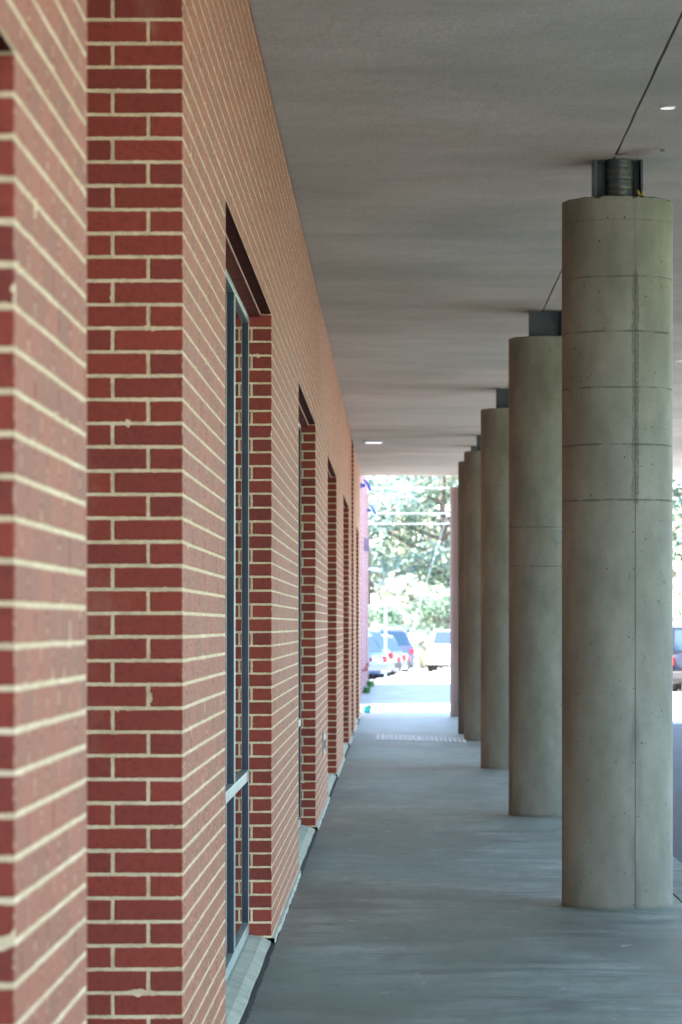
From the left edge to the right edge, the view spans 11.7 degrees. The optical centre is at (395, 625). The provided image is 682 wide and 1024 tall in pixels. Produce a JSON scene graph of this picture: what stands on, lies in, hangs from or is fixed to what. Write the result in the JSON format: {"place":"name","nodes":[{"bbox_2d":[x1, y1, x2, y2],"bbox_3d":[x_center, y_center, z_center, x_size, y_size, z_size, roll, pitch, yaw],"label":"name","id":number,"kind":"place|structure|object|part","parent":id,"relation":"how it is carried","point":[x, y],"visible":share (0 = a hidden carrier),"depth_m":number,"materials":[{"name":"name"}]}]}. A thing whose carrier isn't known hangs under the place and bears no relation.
{"place":"outdoors","nodes":[
{"label":"outdoors","id":0,"kind":"place"},
{"bbox_2d":[363,705,372,712],"bbox_3d":[-0.497,1.491,59.316,0.158,0.155,0.170,0,0,-35],"label":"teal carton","id":1,"kind":"object","parent":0,"point":[366,709],"visible":1,"depth_m":59.28,"materials":[{"name":"teal cardboard"}]},
{"bbox_2d":[413,648,449,665],"bbox_3d":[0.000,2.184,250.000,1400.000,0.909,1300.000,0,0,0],"label":"ground","id":2,"kind":"structure","parent":0,"point":[424,658],"depth_m":252.72,"materials":[{"name":"white concrete"}]},
{"bbox_2d":[0,0,361,1023],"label":"brick building","id":3,"kind":"structure","parent":2,"relation":"on","point":[180,714],"depth_m":9.48,"materials":[{"name":"brick"}]},
{"bbox_2d":[225,269,248,980],"bbox_3d":[-0.764,-0.004,14.079,0.099,3.032,4.399,0,0,0],"label":"window","id":4,"kind":"structure","parent":3,"relation":"in","point":[237,318],"depth_m":15.36,"materials":[{"name":"glass"}]},
{"bbox_2d":[298,423,300,826],"bbox_3d":[-0.764,-0.004,23.019,0.099,3.032,4.399,0,0,0],"label":"window","id":5,"kind":"structure","parent":3,"relation":"in","point":[299,425],"depth_m":25.17,"materials":[{"name":"glass"}]},
{"bbox_2d":[249,0,681,475],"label":"canopy","id":6,"kind":"object","parent":3,"relation":"attached to","point":[441,156],"visible":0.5,"depth_m":18.62,"materials":[{"name":"paint"}]},
{"bbox_2d":[364,441,382,443],"bbox_3d":[-0.310,-2.569,46.700,0.260,0.018,0.520,0,0,0],"label":"ceiling light","id":7,"kind":"object","parent":6,"relation":"attached to","point":[373,442],"visible":1,"depth_m":46.59,"materials":[{"name":"white paint"}]},
{"bbox_2d":[659,105,674,109],"bbox_3d":[1.353,-2.575,16.550,0.084,0.007,0.105,0,0,0],"label":"ceiling light","id":8,"kind":"object","parent":6,"relation":"attached to","point":[668,107],"visible":1,"depth_m":16.52,"materials":[{"name":"white paint"}]},
{"bbox_2d":[360,476,368,694],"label":"brick building","id":9,"kind":"structure","parent":2,"relation":"on","point":[364,587],"depth_m":86.00,"materials":[{"name":"brick"}]},
{"bbox_2d":[360,479,371,491],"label":"wall lamp","id":10,"kind":"object","parent":9,"relation":"attached to","point":[367,484],"visible":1,"depth_m":75.21,"materials":[{"name":"blue metal"}]},
{"bbox_2d":[363,538,369,551],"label":"wall box","id":11,"kind":"object","parent":9,"relation":"attached to","point":[366,544],"visible":1,"depth_m":82.91,"materials":[{"name":"metal"}]},
{"bbox_2d":[362,658,372,670],"bbox_3d":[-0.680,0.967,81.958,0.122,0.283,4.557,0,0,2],"label":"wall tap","id":12,"kind":"object","parent":9,"relation":"attached to","point":[367,665],"depth_m":81.97,"materials":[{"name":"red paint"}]},
{"bbox_2d":[367,505,375,514],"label":"wall lamp","id":13,"kind":"object","parent":9,"relation":"attached to","point":[373,510],"visible":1,"depth_m":93.11,"materials":[{"name":"blue metal"}]},
{"bbox_2d":[369,478,379,581],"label":"broadleaf tree","id":14,"kind":"object","parent":2,"relation":"on","point":[375,480],"visible":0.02,"depth_m":182.47,"materials":[{"name":"green plant"}]},
{"bbox_2d":[370,477,399,580],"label":"broadleaf tree","id":15,"kind":"object","parent":2,"relation":"on","point":[378,540],"depth_m":204.74,"materials":[{"name":"green plant"}]},
{"bbox_2d":[369,604,408,628],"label":"shrub","id":16,"kind":"object","parent":2,"relation":"on","point":[378,613],"visible":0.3,"depth_m":166.52,"materials":[{"name":"green plant"}]},
{"bbox_2d":[370,572,428,644],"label":"shrub","id":17,"kind":"object","parent":2,"relation":"on","point":[389,589],"visible":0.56,"depth_m":172.58,"materials":[{"name":"green plant"}]},
{"bbox_2d":[377,619,428,635],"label":"shrub","id":18,"kind":"object","parent":2,"relation":"on","point":[398,626],"visible":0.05,"depth_m":168.81,"materials":[{"name":"green plant"}]},
{"bbox_2d":[369,476,451,663],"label":"broadleaf tree","id":19,"kind":"object","parent":2,"relation":"on","point":[374,485],"visible":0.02,"depth_m":200.43,"materials":[{"name":"green plant"}]},
{"bbox_2d":[369,476,454,666],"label":"broadleaf tree","id":20,"kind":"object","parent":2,"relation":"on","point":[442,501],"visible":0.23,"depth_m":180.26,"materials":[{"name":"green plant"}]},
{"bbox_2d":[369,476,455,614],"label":"broadleaf tree","id":21,"kind":"object","parent":2,"relation":"on","point":[419,506],"visible":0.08,"depth_m":190.53,"materials":[{"name":"green plant"}]},
{"bbox_2d":[369,476,457,627],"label":"broadleaf tree","id":22,"kind":"object","parent":2,"relation":"on","point":[375,529],"visible":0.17,"depth_m":175.88,"materials":[{"name":"green plant"}]},
{"bbox_2d":[407,632,430,668],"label":"shrub","id":23,"kind":"object","parent":2,"relation":"on","point":[417,640],"visible":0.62,"depth_m":162.85,"materials":[{"name":"green plant"}]},
{"bbox_2d":[385,476,457,570],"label":"broadleaf tree","id":24,"kind":"object","parent":2,"relation":"on","point":[453,479],"visible":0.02,"depth_m":185.67,"materials":[{"name":"green plant"}]},
{"bbox_2d":[398,581,449,667],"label":"shrub","id":25,"kind":"object","parent":2,"relation":"on","point":[430,593],"visible":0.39,"depth_m":173.37,"materials":[{"name":"green plant"}]},
{"bbox_2d":[402,594,449,668],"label":"shrub","id":26,"kind":"object","parent":2,"relation":"on","point":[434,606],"visible":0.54,"depth_m":165.74,"materials":[{"name":"green plant"}]},
{"bbox_2d":[431,616,449,628],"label":"shrub","id":27,"kind":"object","parent":2,"relation":"on","point":[445,620],"visible":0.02,"depth_m":174.44,"materials":[{"name":"green plant"}]},
{"bbox_2d":[449,683,681,902],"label":"kerb","id":28,"kind":"structure","parent":2,"relation":"on","point":[677,879],"depth_m":20.40,"materials":[{"name":"concrete"}]},
{"bbox_2d":[673,576,681,625],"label":"shrub","id":29,"kind":"object","parent":2,"relation":"on","point":[677,599],"visible":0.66,"depth_m":170.72,"materials":[{"name":"green plant"}]},
{"bbox_2d":[673,476,681,585],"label":"broadleaf tree","id":30,"kind":"object","parent":2,"relation":"on","point":[675,566],"visible":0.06,"depth_m":176.63,"materials":[{"name":"green plant"}]},
{"bbox_2d":[673,476,681,584],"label":"broadleaf tree","id":31,"kind":"object","parent":2,"relation":"on","point":[677,511],"visible":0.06,"depth_m":182.56,"materials":[{"name":"green plant"}]},
{"bbox_2d":[673,487,681,549],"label":"broadleaf tree","id":32,"kind":"object","parent":2,"relation":"on","point":[676,501],"visible":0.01,"depth_m":206.02,"materials":[{"name":"green plant"}]},
{"bbox_2d":[673,479,681,559],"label":"broadleaf tree","id":33,"kind":"object","parent":2,"relation":"on","point":[680,539],"depth_m":178.42,"materials":[{"name":"green plant"}]},
{"bbox_2d":[245,683,681,1023],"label":"sidewalk","id":34,"kind":"structure","parent":0,"point":[429,888],"depth_m":17.75,"materials":[{"name":"concrete"}]},
{"bbox_2d":[265,719,358,942],"bbox_3d":[0.526,1.740,27.400,2.667,0.300,61.000,0,0,0],"label":"walk joint","id":35,"kind":"object","parent":34,"relation":"on","point":[270,939],"depth_m":25.88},
{"bbox_2d":[363,686,371,692],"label":"weed clump","id":36,"kind":"object","parent":34,"relation":"on","point":[367,689],"visible":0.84,"depth_m":81.39,"materials":[{"name":"green plant"}]},
{"bbox_2d":[367,680,376,686],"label":"weed clump","id":37,"kind":"object","parent":34,"relation":"on","point":[370,683],"visible":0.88,"depth_m":92.38,"materials":[{"name":"green plant"}]},
{"bbox_2d":[373,734,467,742],"bbox_3d":[0.325,1.552,45.725,1.270,0.013,3.450,0,0,0],"label":"drain cover","id":38,"kind":"object","parent":34,"relation":"on","point":[383,737],"visible":1,"depth_m":45.37,"materials":[{"name":"grey metal"}]},
{"bbox_2d":[450,487,457,716],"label":"concrete column","id":39,"kind":"structure","parent":34,"relation":"on","point":[453,601],"depth_m":56.70,"materials":[{"name":"paint"}]},
{"bbox_2d":[458,446,475,733],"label":"concrete column","id":40,"kind":"structure","parent":34,"relation":"on","point":[461,597],"depth_m":47.81,"materials":[{"name":"paint"}]},
{"bbox_2d":[464,435,480,740],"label":"concrete column","id":41,"kind":"structure","parent":34,"relation":"on","point":[472,595],"depth_m":44.97,"materials":[{"name":"paint"}]},
{"bbox_2d":[481,387,508,768],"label":"concrete column","id":42,"kind":"structure","parent":34,"relation":"on","point":[494,588],"depth_m":36.10,"materials":[{"name":"paint"}]},
{"bbox_2d":[508,310,561,816],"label":"concrete column","id":43,"kind":"structure","parent":34,"relation":"on","point":[535,572],"depth_m":27.10,"materials":[{"name":"paint"}]},
{"bbox_2d":[562,157,672,909],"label":"concrete column","id":44,"kind":"structure","parent":34,"relation":"on","point":[617,542],"depth_m":18.27,"materials":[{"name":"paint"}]},
{"bbox_2d":[370,666,681,723],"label":"parking lot","id":45,"kind":"structure","parent":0,"point":[414,675],"depth_m":121.07,"materials":[{"name":"grey asphalt"}]},
{"bbox_2d":[369,568,381,571],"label":"street lamp","id":46,"kind":"object","parent":45,"relation":"on","point":[376,569],"visible":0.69,"depth_m":149.86,"materials":[{"name":"metal"}]},
{"bbox_2d":[369,605,386,679],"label":"metal frame","id":47,"kind":"object","parent":45,"relation":"on","point":[385,635],"visible":0.45,"depth_m":119.86,"materials":[{"name":"blue paint"}]},
{"bbox_2d":[369,635,387,679],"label":"parked suv","id":48,"kind":"object","parent":45,"relation":"on","point":[378,665],"visible":0.2,"depth_m":117.58,"materials":[{"name":"blue paint"}]},
{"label":"rear window","id":49,"kind":"part","parent":48,"relation":"part of","materials":[{"name":"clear glass"}]},
{"bbox_2d":[369,629,394,678],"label":"parked suv","id":50,"kind":"object","parent":45,"relation":"on","point":[378,636],"visible":0.14,"depth_m":121.82,"materials":[{"name":"silver metal"}]},
{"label":"rear window","id":51,"kind":"part","parent":50,"relation":"part of","materials":[{"name":"blue glass"}]},
{"bbox_2d":[379,654,401,677],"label":"parked car","id":52,"kind":"object","parent":45,"relation":"on","point":[396,660],"visible":0.09,"depth_m":125.94,"materials":[{"name":"white paint"}]},
{"bbox_2d":[369,628,413,671],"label":"parked suv","id":53,"kind":"object","parent":45,"relation":"on","point":[400,636],"visible":0.15,"depth_m":148.44,"materials":[{"name":"blue paint"}]},
{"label":"rear window","id":54,"kind":"part","parent":53,"relation":"part of","materials":[{"name":"blue glass"}]},
{"bbox_2d":[382,635,406,675],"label":"parked suv","id":55,"kind":"object","parent":45,"relation":"on","point":[393,646],"visible":0.12,"depth_m":130.35,"materials":[{"name":"silver metal"}]},
{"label":"rear window","id":56,"kind":"part","parent":55,"relation":"part of","materials":[{"name":"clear glass"}]},
{"bbox_2d":[393,654,410,674],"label":"parked car","id":57,"kind":"object","parent":45,"relation":"on","point":[408,659],"visible":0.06,"depth_m":135.16,"materials":[{"name":"grey paint"}]},
{"bbox_2d":[414,647,419,669],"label":"sign board","id":58,"kind":"object","parent":45,"relation":"on","point":[416,651],"visible":1,"depth_m":157.98,"materials":[{"name":"white paint"}]},
{"bbox_2d":[410,517,446,634],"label":"guy wire","id":59,"kind":"object","parent":45,"relation":"on","point":[426,582],"visible":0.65,"depth_m":163.99,"materials":[{"name":"grey metal"}]},
{"bbox_2d":[425,629,449,671],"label":"parked pickup","id":60,"kind":"object","parent":45,"relation":"on","point":[438,650],"visible":0.43,"depth_m":149.34,"materials":[{"name":"grey paint"}]},
{"bbox_2d":[673,626,681,691],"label":"parked jeep","id":61,"kind":"object","parent":45,"relation":"on","point":[677,658],"visible":0.62,"depth_m":91.61,"materials":[{"name":"black paint"}]},
{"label":"rear window","id":62,"kind":"part","parent":61,"relation":"part of","materials":[{"name":"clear glass"}]},
{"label":"utility pole","id":63,"kind":"object","parent":45,"relation":"on","visible":0},
{"bbox_2d":[369,512,673,513],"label":"overhead cable","id":64,"kind":"object","parent":63,"relation":"attached to","point":[413,513],"visible":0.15,"depth_m":165.08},
{"bbox_2d":[369,522,681,523],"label":"overhead cable","id":65,"kind":"object","parent":63,"relation":"attached to","point":[436,523],"visible":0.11,"depth_m":164.89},
{"bbox_2d":[371,486,681,488],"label":"overhead cable","id":66,"kind":"object","parent":63,"relation":"attached to","point":[437,488],"visible":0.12,"depth_m":164.99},
{"bbox_2d":[370,476,681,628],"label":"sky","id":67,"kind":"structure","parent":0,"point":[374,601],"materials":[{"name":"white"}]},
{"bbox_2d":[673,724,681,862],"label":"road","id":68,"kind":"structure","parent":0,"point":[677,791],"depth_m":33.89,"materials":[{"name":"grey asphalt"}]}
]}

